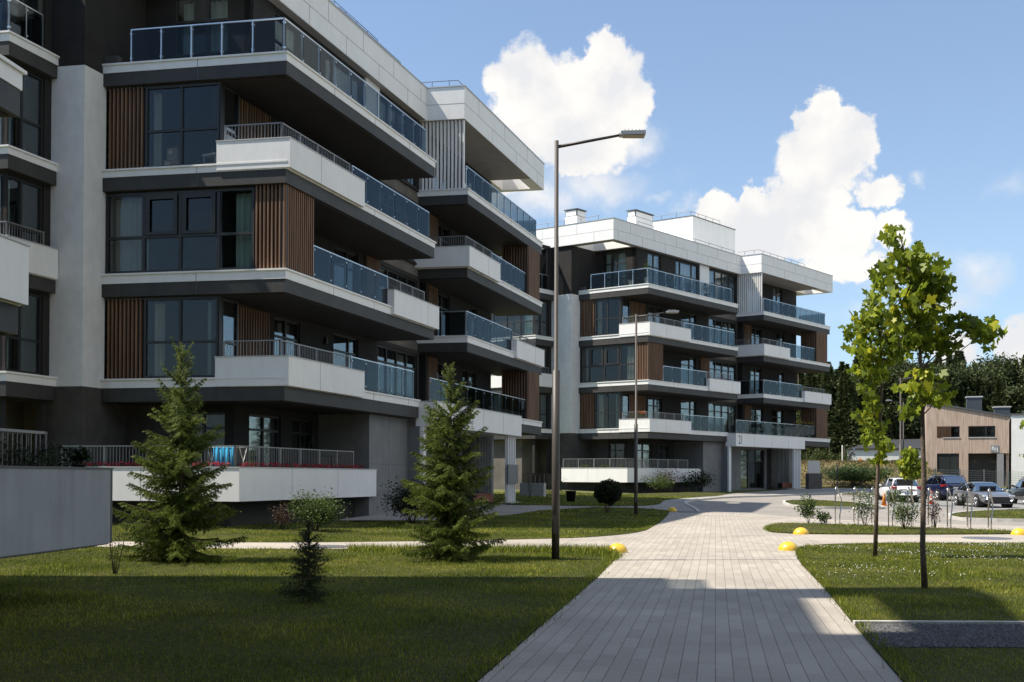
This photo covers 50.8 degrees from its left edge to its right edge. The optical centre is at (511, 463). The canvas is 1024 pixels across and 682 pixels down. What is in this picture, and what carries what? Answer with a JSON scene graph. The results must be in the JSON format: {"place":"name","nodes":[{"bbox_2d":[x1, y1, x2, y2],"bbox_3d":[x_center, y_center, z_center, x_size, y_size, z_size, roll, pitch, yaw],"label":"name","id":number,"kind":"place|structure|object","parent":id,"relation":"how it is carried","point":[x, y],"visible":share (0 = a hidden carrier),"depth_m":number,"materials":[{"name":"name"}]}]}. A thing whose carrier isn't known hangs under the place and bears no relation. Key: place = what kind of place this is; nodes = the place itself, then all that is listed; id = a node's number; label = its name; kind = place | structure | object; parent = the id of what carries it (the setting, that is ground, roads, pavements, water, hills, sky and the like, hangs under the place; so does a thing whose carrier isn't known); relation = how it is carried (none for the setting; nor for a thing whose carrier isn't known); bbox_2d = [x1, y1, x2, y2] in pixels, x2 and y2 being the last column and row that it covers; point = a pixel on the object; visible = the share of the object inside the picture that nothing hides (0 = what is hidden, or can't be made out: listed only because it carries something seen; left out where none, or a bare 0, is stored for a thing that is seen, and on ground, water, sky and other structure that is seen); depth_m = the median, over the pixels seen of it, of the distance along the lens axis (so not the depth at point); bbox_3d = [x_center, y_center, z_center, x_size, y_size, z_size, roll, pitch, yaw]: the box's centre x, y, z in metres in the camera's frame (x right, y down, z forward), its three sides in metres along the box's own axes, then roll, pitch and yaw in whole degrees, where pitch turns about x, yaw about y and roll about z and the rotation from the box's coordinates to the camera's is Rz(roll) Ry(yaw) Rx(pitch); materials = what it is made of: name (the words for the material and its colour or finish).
{"place":"outdoors","nodes":[
{"label":"outdoors","id":0,"kind":"place"},
{"bbox_2d":[95,538,572,548],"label":"cross path","id":1,"kind":"structure","parent":0,"point":[287,545],"depth_m":25.35,"materials":[{"name":"beige concrete"}]},
{"bbox_2d":[112,507,668,541],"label":"lawn","id":2,"kind":"structure","parent":0,"point":[396,530],"depth_m":31.77,"materials":[{"name":"grass"},{"name":"soil"}]},
{"bbox_2d":[280,487,350,530],"bbox_3d":[-5.575,1.295,30.588,2.089,1.350,2.031,0,-1,0],"label":"shrub","id":3,"kind":"object","parent":2,"relation":"on","point":[321,513],"visible":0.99,"depth_m":30.41,"materials":[{"name":"green plant"}]},
{"bbox_2d":[377,473,432,523],"bbox_3d":[-3.160,1.167,34.676,2.325,1.674,2.401,0,-1,0],"label":"shrub","id":4,"kind":"object","parent":2,"relation":"on","point":[398,505],"visible":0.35,"depth_m":34.37,"materials":[{"name":"green plant"}]},
{"bbox_2d":[593,478,623,512],"bbox_3d":[3.990,1.352,44.584,1.279,1.489,1.341,0,-1,0],"label":"shrub","id":5,"kind":"object","parent":2,"relation":"on","point":[607,491],"visible":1,"depth_m":44.31,"materials":[{"name":"green plant"}]},
{"bbox_2d":[634,310,678,514],"bbox_3d":[5.859,-1.971,43.757,1.795,8.523,0.279,0,-1,0],"label":"street lamp","id":6,"kind":"object","parent":2,"relation":"on","point":[636,458],"visible":0.99,"depth_m":43.70,"materials":[{"name":"grey metal"}]},
{"bbox_2d":[0,491,1023,681],"bbox_3d":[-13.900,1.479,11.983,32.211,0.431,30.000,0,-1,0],"label":"lawn","id":7,"kind":"structure","parent":0,"point":[113,676],"depth_m":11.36,"materials":[{"name":"green plant"}]},
{"bbox_2d":[106,337,247,563],"bbox_3d":[-6.107,-0.095,19.871,2.374,4.578,2.439,1,-1,-41],"label":"spruce tree","id":8,"kind":"object","parent":7,"relation":"on","point":[171,541],"visible":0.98,"depth_m":19.80,"materials":[{"name":"green plant"}]},
{"bbox_2d":[274,519,337,603],"bbox_3d":[-2.531,1.277,13.613,0.796,1.153,0.831,0,-1,30],"label":"spruce tree","id":9,"kind":"object","parent":7,"relation":"on","point":[310,591],"visible":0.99,"depth_m":13.55,"materials":[{"name":"green plant"}]},
{"bbox_2d":[398,361,506,562],"bbox_3d":[-1.105,0.051,20.671,2.067,3.999,2.381,0,-1,0],"label":"spruce tree","id":10,"kind":"object","parent":7,"relation":"on","point":[447,506],"visible":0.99,"depth_m":20.41,"materials":[{"name":"green plant"}]},
{"bbox_2d":[552,129,645,559],"bbox_3d":[1.660,-2.182,20.707,1.775,8.468,0.279,0,-1,0],"label":"street lamp","id":11,"kind":"object","parent":7,"relation":"on","point":[632,133],"visible":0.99,"depth_m":20.66,"materials":[{"name":"grey metal"}]},
{"bbox_2d":[126,486,1007,681],"bbox_3d":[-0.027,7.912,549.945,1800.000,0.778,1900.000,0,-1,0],"label":"ground","id":12,"kind":"structure","parent":0,"point":[731,492],"depth_m":39.35,"materials":[{"name":"grey concrete"}]},
{"bbox_2d":[0,54,113,558],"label":"apartment building","id":13,"kind":"structure","parent":12,"relation":"on","point":[45,509],"depth_m":13.72,"materials":[{"name":"grey paint"}]},
{"bbox_2d":[0,435,85,466],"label":"terrace plants","id":14,"kind":"object","parent":13,"relation":"on","point":[31,456],"visible":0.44,"depth_m":13.87,"materials":[{"name":"green plant"}]},
{"bbox_2d":[61,446,93,466],"bbox_3d":[-5.728,-0.056,14.236,0.448,0.341,0.369,0,-1,0],"label":"potted plant","id":15,"kind":"object","parent":13,"relation":"on","point":[83,455],"visible":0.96,"depth_m":14.20,"materials":[{"name":"green plant"}]},
{"bbox_2d":[0,0,544,526],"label":"apartment building","id":16,"kind":"structure","parent":12,"relation":"on","point":[362,168],"depth_m":34.83,"materials":[{"name":"white paint"}]},
{"bbox_2d":[6,293,40,374],"bbox_3d":[-14.650,-3.906,32.182,0.139,2.443,1.468,0,-1,18],"label":"window","id":17,"kind":"structure","parent":16,"relation":"in","point":[23,354],"depth_m":32.40,"materials":[{"name":"black"}]},
{"bbox_2d":[8,175,41,243],"bbox_3d":[-14.639,-7.212,32.221,0.139,2.482,1.468,0,-1,18],"label":"window","id":18,"kind":"structure","parent":16,"relation":"in","point":[24,197],"depth_m":32.29,"materials":[{"name":"black"}]},
{"bbox_2d":[8,71,42,157],"bbox_3d":[-14.628,-10.502,32.260,0.139,2.510,1.468,0,-1,18],"label":"window","id":19,"kind":"structure","parent":16,"relation":"in","point":[25,133],"depth_m":32.49,"materials":[{"name":"black"}]},
{"bbox_2d":[10,0,43,47],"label":"window","id":20,"kind":"structure","parent":16,"relation":"in","point":[17,13],"depth_m":32.45,"materials":[{"name":"black"}]},
{"bbox_2d":[105,187,255,273],"bbox_3d":[-10.300,-7.195,33.620,4.995,2.532,0.350,0,-1,11],"label":"window","id":21,"kind":"structure","parent":16,"relation":"in","point":[131,241],"depth_m":33.64,"materials":[{"name":"black"}]},
{"bbox_2d":[143,296,218,377],"bbox_3d":[-10.233,-3.889,33.566,2.495,2.493,0.348,0,-1,11],"label":"window","id":22,"kind":"structure","parent":16,"relation":"in","point":[159,342],"depth_m":33.59,"materials":[{"name":"black"}]},
{"bbox_2d":[145,82,219,166],"bbox_3d":[-10.209,-10.485,33.649,2.495,2.560,0.357,0,-1,11],"label":"window","id":23,"kind":"structure","parent":16,"relation":"in","point":[157,131],"depth_m":33.64,"materials":[{"name":"black"}]},
{"bbox_2d":[175,0,227,58],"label":"window","id":24,"kind":"structure","parent":16,"relation":"in","point":[217,11],"depth_m":35.80,"materials":[{"name":"black"}]},
{"bbox_2d":[209,447,247,466],"bbox_3d":[-8.375,-0.032,31.691,1.100,0.871,0.518,0,-1,11],"label":"drying rack","id":25,"kind":"object","parent":16,"relation":"on","point":[240,452],"visible":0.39,"depth_m":31.66,"materials":[{"name":"white metal"}]},
{"bbox_2d":[213,447,233,466],"bbox_3d":[-8.412,-0.129,31.504,0.644,0.711,0.184,0,-1,11],"label":"towel","id":26,"kind":"object","parent":25,"relation":"hanging from","point":[224,455],"visible":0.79,"depth_m":31.45,"materials":[{"name":"blue fabric"}]},
{"bbox_2d":[222,297,237,355],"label":"window","id":27,"kind":"structure","parent":16,"relation":"in","point":[230,307],"depth_m":33.87,"materials":[{"name":"black"}]},
{"bbox_2d":[223,85,239,139],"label":"window","id":28,"kind":"structure","parent":16,"relation":"in","point":[231,115],"depth_m":33.93,"materials":[{"name":"black"}]},
{"bbox_2d":[249,414,278,466],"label":"window","id":29,"kind":"structure","parent":16,"relation":"in","point":[263,430],"depth_m":36.19,"materials":[{"name":"black"}]},
{"bbox_2d":[275,11,297,57],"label":"window","id":30,"kind":"structure","parent":16,"relation":"in","point":[291,33],"depth_m":37.64,"materials":[{"name":"black"}]},
{"bbox_2d":[274,317,298,356],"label":"window","id":31,"kind":"structure","parent":16,"relation":"in","point":[287,330],"depth_m":37.61,"materials":[{"name":"black"}]},
{"bbox_2d":[292,418,309,467],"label":"window","id":32,"kind":"structure","parent":16,"relation":"in","point":[300,427],"depth_m":38.52,"materials":[{"name":"black"}]},
{"bbox_2d":[239,462,363,468],"bbox_3d":[-6.635,0.147,35.090,0.217,0.318,8.179,0,-1,18],"label":"geranium row","id":33,"kind":"object","parent":16,"relation":"attached to","point":[300,466],"visible":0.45,"depth_m":34.60,"materials":[{"name":"red plant"}]},
{"bbox_2d":[326,53,361,104],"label":"window","id":34,"kind":"structure","parent":16,"relation":"in","point":[342,74],"depth_m":41.78,"materials":[{"name":"black"}]},
{"bbox_2d":[334,333,356,368],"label":"window","id":35,"kind":"structure","parent":16,"relation":"in","point":[346,345],"depth_m":41.85,"materials":[{"name":"black"}]},
{"bbox_2d":[334,245,356,292],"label":"window","id":36,"kind":"structure","parent":16,"relation":"in","point":[339,266],"depth_m":41.85,"materials":[{"name":"black"}]},
{"bbox_2d":[378,345,415,398],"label":"window","id":37,"kind":"structure","parent":16,"relation":"in","point":[386,355],"depth_m":46.39,"materials":[{"name":"black"}]},
{"bbox_2d":[378,185,416,261],"bbox_3d":[-5.005,-10.264,46.499,0.139,2.500,4.168,0,-1,18],"label":"window","id":38,"kind":"structure","parent":16,"relation":"in","point":[386,196],"depth_m":46.49,"materials":[{"name":"black"}]},
{"bbox_2d":[380,265,415,295],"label":"window","id":39,"kind":"structure","parent":16,"relation":"in","point":[383,270],"depth_m":46.30,"materials":[{"name":"black"}]},
{"bbox_2d":[380,95,416,187],"bbox_3d":[-4.992,-13.839,46.542,0.139,2.950,4.168,0,-1,18],"label":"window","id":40,"kind":"structure","parent":16,"relation":"in","point":[396,118],"depth_m":46.81,"materials":[{"name":"black"}]},
{"bbox_2d":[438,293,448,335],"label":"window","id":41,"kind":"structure","parent":16,"relation":"in","point":[443,301],"depth_m":52.29,"materials":[{"name":"black"}]},
{"bbox_2d":[462,369,474,406],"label":"window","id":42,"kind":"structure","parent":16,"relation":"in","point":[468,377],"depth_m":55.74,"materials":[{"name":"black"}]},
{"bbox_2d":[539,394,547,428],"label":"window","id":43,"kind":"structure","parent":16,"relation":"in","point":[543,398],"depth_m":76.66,"materials":[{"name":"black"}]},
{"bbox_2d":[491,208,832,492],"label":"apartment building","id":44,"kind":"structure","parent":12,"relation":"on","point":[743,326],"depth_m":78.67,"materials":[{"name":"white paint"}]},
{"bbox_2d":[491,314,533,337],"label":"window","id":45,"kind":"structure","parent":44,"relation":"in","point":[528,321],"depth_m":76.64,"materials":[{"name":"black"}]},
{"bbox_2d":[535,300,547,335],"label":"window","id":46,"kind":"structure","parent":44,"relation":"in","point":[541,328],"depth_m":76.69,"materials":[{"name":"black"}]},
{"bbox_2d":[540,247,547,288],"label":"window","id":47,"kind":"structure","parent":44,"relation":"in","point":[544,257],"depth_m":76.80,"materials":[{"name":"black"}]},
{"bbox_2d":[580,344,634,382],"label":"window","id":48,"kind":"structure","parent":44,"relation":"in","point":[630,364],"depth_m":75.14,"materials":[{"name":"black"}]},
{"bbox_2d":[595,297,620,335],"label":"window","id":49,"kind":"structure","parent":44,"relation":"in","point":[599,319],"depth_m":76.26,"materials":[{"name":"black"}]},
{"bbox_2d":[595,392,620,428],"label":"window","id":50,"kind":"structure","parent":44,"relation":"in","point":[601,397],"depth_m":75.82,"materials":[{"name":"black"}]},
{"bbox_2d":[603,250,625,287],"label":"window","id":51,"kind":"structure","parent":44,"relation":"in","point":[620,263],"depth_m":77.81,"materials":[{"name":"black"}]},
{"bbox_2d":[638,443,650,467],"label":"window","id":52,"kind":"structure","parent":44,"relation":"in","point":[644,450],"depth_m":77.65,"materials":[{"name":"black"}]},
{"bbox_2d":[648,253,659,285],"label":"window","id":53,"kind":"structure","parent":44,"relation":"in","point":[654,260],"depth_m":78.70,"materials":[{"name":"black"}]},
{"bbox_2d":[676,260,697,294],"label":"window","id":54,"kind":"structure","parent":44,"relation":"in","point":[683,269],"depth_m":81.88,"materials":[{"name":"black"}]},
{"bbox_2d":[681,400,694,429],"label":"window","id":55,"kind":"structure","parent":44,"relation":"in","point":[687,407],"depth_m":82.00,"materials":[{"name":"black"}]},
{"bbox_2d":[681,356,694,384],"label":"window","id":56,"kind":"structure","parent":44,"relation":"in","point":[686,362],"depth_m":81.92,"materials":[{"name":"black"}]},
{"bbox_2d":[709,318,734,346],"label":"window","id":57,"kind":"structure","parent":44,"relation":"in","point":[713,323],"depth_m":85.56,"materials":[{"name":"black"}]},
{"bbox_2d":[709,403,734,432],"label":"window","id":58,"kind":"structure","parent":44,"relation":"in","point":[726,411],"depth_m":85.47,"materials":[{"name":"black"}]},
{"bbox_2d":[709,269,735,302],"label":"window","id":59,"kind":"structure","parent":44,"relation":"in","point":[715,278],"depth_m":85.79,"materials":[{"name":"black"}]},
{"bbox_2d":[710,360,734,380],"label":"window","id":60,"kind":"structure","parent":44,"relation":"in","point":[715,366],"depth_m":85.70,"materials":[{"name":"black"}]},
{"bbox_2d":[741,449,763,487],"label":"window","id":61,"kind":"structure","parent":44,"relation":"in","point":[752,461],"depth_m":87.37,"materials":[{"name":"black"}]},
{"bbox_2d":[751,407,762,433],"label":"window","id":62,"kind":"structure","parent":44,"relation":"in","point":[757,413],"depth_m":90.10,"materials":[{"name":"black"}]},
{"bbox_2d":[680,468,717,491],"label":"shrub","id":63,"kind":"object","parent":12,"relation":"on","point":[703,482],"visible":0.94,"depth_m":76.11,"materials":[{"name":"green plant"}]},
{"bbox_2d":[684,491,873,511],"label":"kerb","id":64,"kind":"structure","parent":12,"relation":"on","point":[686,502],"depth_m":69.59,"materials":[{"name":"concrete"}]},
{"bbox_2d":[806,461,821,488],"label":"entrance wall","id":65,"kind":"structure","parent":12,"relation":"on","point":[813,477],"depth_m":89.76,"materials":[{"name":"grey"}]},
{"bbox_2d":[803,372,841,459],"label":"forest tree","id":66,"kind":"object","parent":12,"relation":"on","point":[825,384],"visible":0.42,"depth_m":142.14,"materials":[{"name":"green plant"}]},
{"bbox_2d":[822,372,860,459],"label":"forest tree","id":67,"kind":"object","parent":12,"relation":"on","point":[834,412],"visible":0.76,"depth_m":141.04,"materials":[{"name":"green plant"}]},
{"bbox_2d":[828,364,861,458],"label":"forest tree","id":68,"kind":"object","parent":12,"relation":"on","point":[848,384],"visible":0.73,"depth_m":140.49,"materials":[{"name":"green plant"}]},
{"bbox_2d":[821,463,897,485],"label":"hedge","id":69,"kind":"object","parent":12,"relation":"on","point":[868,474],"visible":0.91,"depth_m":102.37,"materials":[{"name":"green plant"}]},
{"bbox_2d":[846,439,920,460],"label":"house","id":70,"kind":"structure","parent":12,"relation":"on","point":[859,452],"depth_m":130.47,"materials":[{"name":"grey"}]},
{"bbox_2d":[872,375,915,437],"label":"forest tree","id":71,"kind":"object","parent":12,"relation":"on","point":[896,403],"visible":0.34,"depth_m":141.00,"materials":[{"name":"green plant"}]},
{"bbox_2d":[882,380,908,439],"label":"forest tree","id":72,"kind":"object","parent":12,"relation":"on","point":[896,429],"visible":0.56,"depth_m":141.09,"materials":[{"name":"green plant"}]},
{"bbox_2d":[871,354,928,436],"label":"forest tree","id":73,"kind":"object","parent":12,"relation":"on","point":[901,369],"visible":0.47,"depth_m":141.12,"materials":[{"name":"green plant"}]},
{"bbox_2d":[820,465,1023,489],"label":"fence","id":74,"kind":"object","parent":12,"relation":"on","point":[957,472],"visible":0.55,"depth_m":102.82,"materials":[{"name":"brown"}]},
{"bbox_2d":[853,620,1023,632],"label":"kerb","id":75,"kind":"structure","parent":12,"relation":"on","point":[931,622],"depth_m":11.75,"materials":[{"name":"concrete"}]},
{"bbox_2d":[924,358,975,406],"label":"forest tree","id":76,"kind":"object","parent":12,"relation":"on","point":[956,378],"visible":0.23,"depth_m":145.98,"materials":[{"name":"green plant"}]},
{"bbox_2d":[948,508,1023,521],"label":"kerb","id":77,"kind":"structure","parent":12,"relation":"on","point":[986,519],"depth_m":41.29,"materials":[{"name":"concrete"}]},
{"bbox_2d":[964,362,1012,410],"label":"forest tree","id":78,"kind":"object","parent":12,"relation":"on","point":[990,374],"visible":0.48,"depth_m":146.18,"materials":[{"name":"green plant"}]},
{"bbox_2d":[962,351,1023,394],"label":"forest tree","id":79,"kind":"object","parent":12,"relation":"on","point":[1008,364],"visible":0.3,"depth_m":149.86,"materials":[{"name":"green plant"}]},
{"bbox_2d":[988,379,1006,412],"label":"forest tree","id":80,"kind":"object","parent":12,"relation":"on","point":[996,399],"visible":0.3,"depth_m":141.25,"materials":[{"name":"green plant"}]},
{"bbox_2d":[990,382,1023,413],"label":"forest tree","id":81,"kind":"object","parent":12,"relation":"on","point":[1015,393],"visible":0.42,"depth_m":143.02,"materials":[{"name":"green plant"}]},
{"bbox_2d":[1007,411,1023,488],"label":"white house","id":82,"kind":"structure","parent":12,"relation":"on","point":[1016,445],"depth_m":107.08,"materials":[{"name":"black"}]},
{"bbox_2d":[113,512,1023,681],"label":"path","id":83,"kind":"structure","parent":0,"point":[711,597],"depth_m":12.16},
{"bbox_2d":[250,522,1010,681],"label":"edge grass","id":84,"kind":"structure","parent":83,"relation":"on","point":[585,549],"depth_m":19.04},
{"bbox_2d":[486,490,725,505],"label":"lawn","id":85,"kind":"structure","parent":0,"point":[692,494],"depth_m":63.05,"materials":[{"name":"grass"},{"name":"soil"}]},
{"bbox_2d":[520,474,545,496],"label":"garden wall","id":86,"kind":"structure","parent":85,"relation":"on","point":[538,489],"depth_m":60.26,"materials":[{"name":"concrete"}]},
{"bbox_2d":[340,488,874,519],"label":"side path","id":87,"kind":"structure","parent":0,"point":[679,505],"depth_m":49.93,"materials":[{"name":"grey concrete"}]},
{"bbox_2d":[331,0,1023,373],"label":"sky","id":88,"kind":"structure","parent":0,"point":[805,129],"materials":[{"name":"blue"}]},
{"bbox_2d":[688,492,1023,525],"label":"road","id":89,"kind":"structure","parent":0,"point":[765,505],"depth_m":53.16,"materials":[{"name":"grey asphalt"}]},
{"bbox_2d":[766,523,1011,533],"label":"lawn","id":90,"kind":"structure","parent":0,"point":[827,529],"depth_m":32.53,"materials":[{"name":"plant"}]},
{"bbox_2d":[794,493,817,522],"bbox_3d":[10.303,1.572,37.772,0.852,1.098,1.008,0,-1,16],"label":"shrub","id":91,"kind":"object","parent":90,"relation":"on","point":[808,507],"visible":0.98,"depth_m":37.62,"materials":[{"name":"green plant"}]},
{"bbox_2d":[848,480,874,525],"bbox_3d":[11.568,1.316,35.194,1.055,1.556,0.837,0,-1,0],"label":"shrub","id":92,"kind":"object","parent":90,"relation":"on","point":[866,505],"visible":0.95,"depth_m":35.17,"materials":[{"name":"green plant"}]},
{"bbox_2d":[886,494,927,528],"bbox_3d":[12.136,1.449,33.227,1.194,1.249,1.434,0,-1,0],"label":"shrub","id":93,"kind":"object","parent":90,"relation":"on","point":[903,513],"visible":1,"depth_m":33.00,"materials":[{"name":"green plant"}]},
{"bbox_2d":[801,459,1005,490],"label":"bank","id":94,"kind":"structure","parent":0,"point":[826,485],"depth_m":108.30,"materials":[{"name":"green plant"}]},
{"bbox_2d":[924,396,1010,486],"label":"timber house","id":95,"kind":"structure","parent":94,"relation":"on","point":[972,437],"depth_m":109.09,"materials":[{"name":"brown wood"}]},
{"bbox_2d":[937,454,958,475],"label":"window","id":96,"kind":"structure","parent":95,"relation":"in","point":[946,463],"depth_m":109.40,"materials":[{"name":"black"}]},
{"bbox_2d":[797,534,1023,543],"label":"cross path","id":97,"kind":"structure","parent":0,"point":[831,539],"depth_m":28.27,"materials":[{"name":"beige concrete"}]},
{"bbox_2d":[798,542,1023,681],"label":"lawn","id":98,"kind":"structure","parent":0,"point":[949,678],"depth_m":13.49,"materials":[{"name":"grass"}]},
{"bbox_2d":[838,292,908,556],"bbox_3d":[7.371,-0.769,21.588,1.573,5.406,0.998,0,-1,0],"label":"maple tree","id":99,"kind":"object","parent":98,"relation":"on","point":[863,327],"visible":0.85,"depth_m":21.51,"materials":[{"name":"green plant"}]},
{"bbox_2d":[861,223,1007,588],"bbox_3d":[6.156,-0.820,15.588,2.090,5.359,0.904,0,-1,0],"label":"maple tree","id":100,"kind":"object","parent":98,"relation":"on","point":[929,287],"visible":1,"depth_m":15.52,"materials":[{"name":"green plant"}]},
{"bbox_2d":[858,623,1023,647],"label":"gravel","id":101,"kind":"structure","parent":98,"relation":"on","point":[879,642],"depth_m":10.44,"materials":[{"name":"grey gravel"}]},
{"bbox_2d":[865,496,1023,508],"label":"car park","id":102,"kind":"structure","parent":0,"point":[1018,505],"depth_m":63.52,"materials":[{"name":"grey asphalt"}]},
{"bbox_2d":[879,478,920,501],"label":"parked car","id":103,"kind":"object","parent":102,"relation":"on","point":[901,484],"visible":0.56,"depth_m":66.94,"materials":[{"name":"white paint"}]},
{"bbox_2d":[895,446,927,504],"bbox_3d":[22.918,0.695,61.890,1.888,3.432,1.412,0,-1,0],"label":"maple tree","id":104,"kind":"object","parent":102,"relation":"on","point":[909,466],"visible":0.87,"depth_m":61.69,"materials":[{"name":"green plant"}]},
{"bbox_2d":[919,475,966,500],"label":"parked car","id":105,"kind":"object","parent":102,"relation":"on","point":[938,485],"visible":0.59,"depth_m":71.38,"materials":[{"name":"blue paint"}]},
{"bbox_2d":[953,482,1014,507],"bbox_3d":[26.893,1.799,61.569,2.190,1.481,4.950,0,-1,2],"label":"parked car","id":106,"kind":"object","parent":102,"relation":"on","point":[979,492],"visible":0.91,"depth_m":60.45,"materials":[{"name":"grey paint"}]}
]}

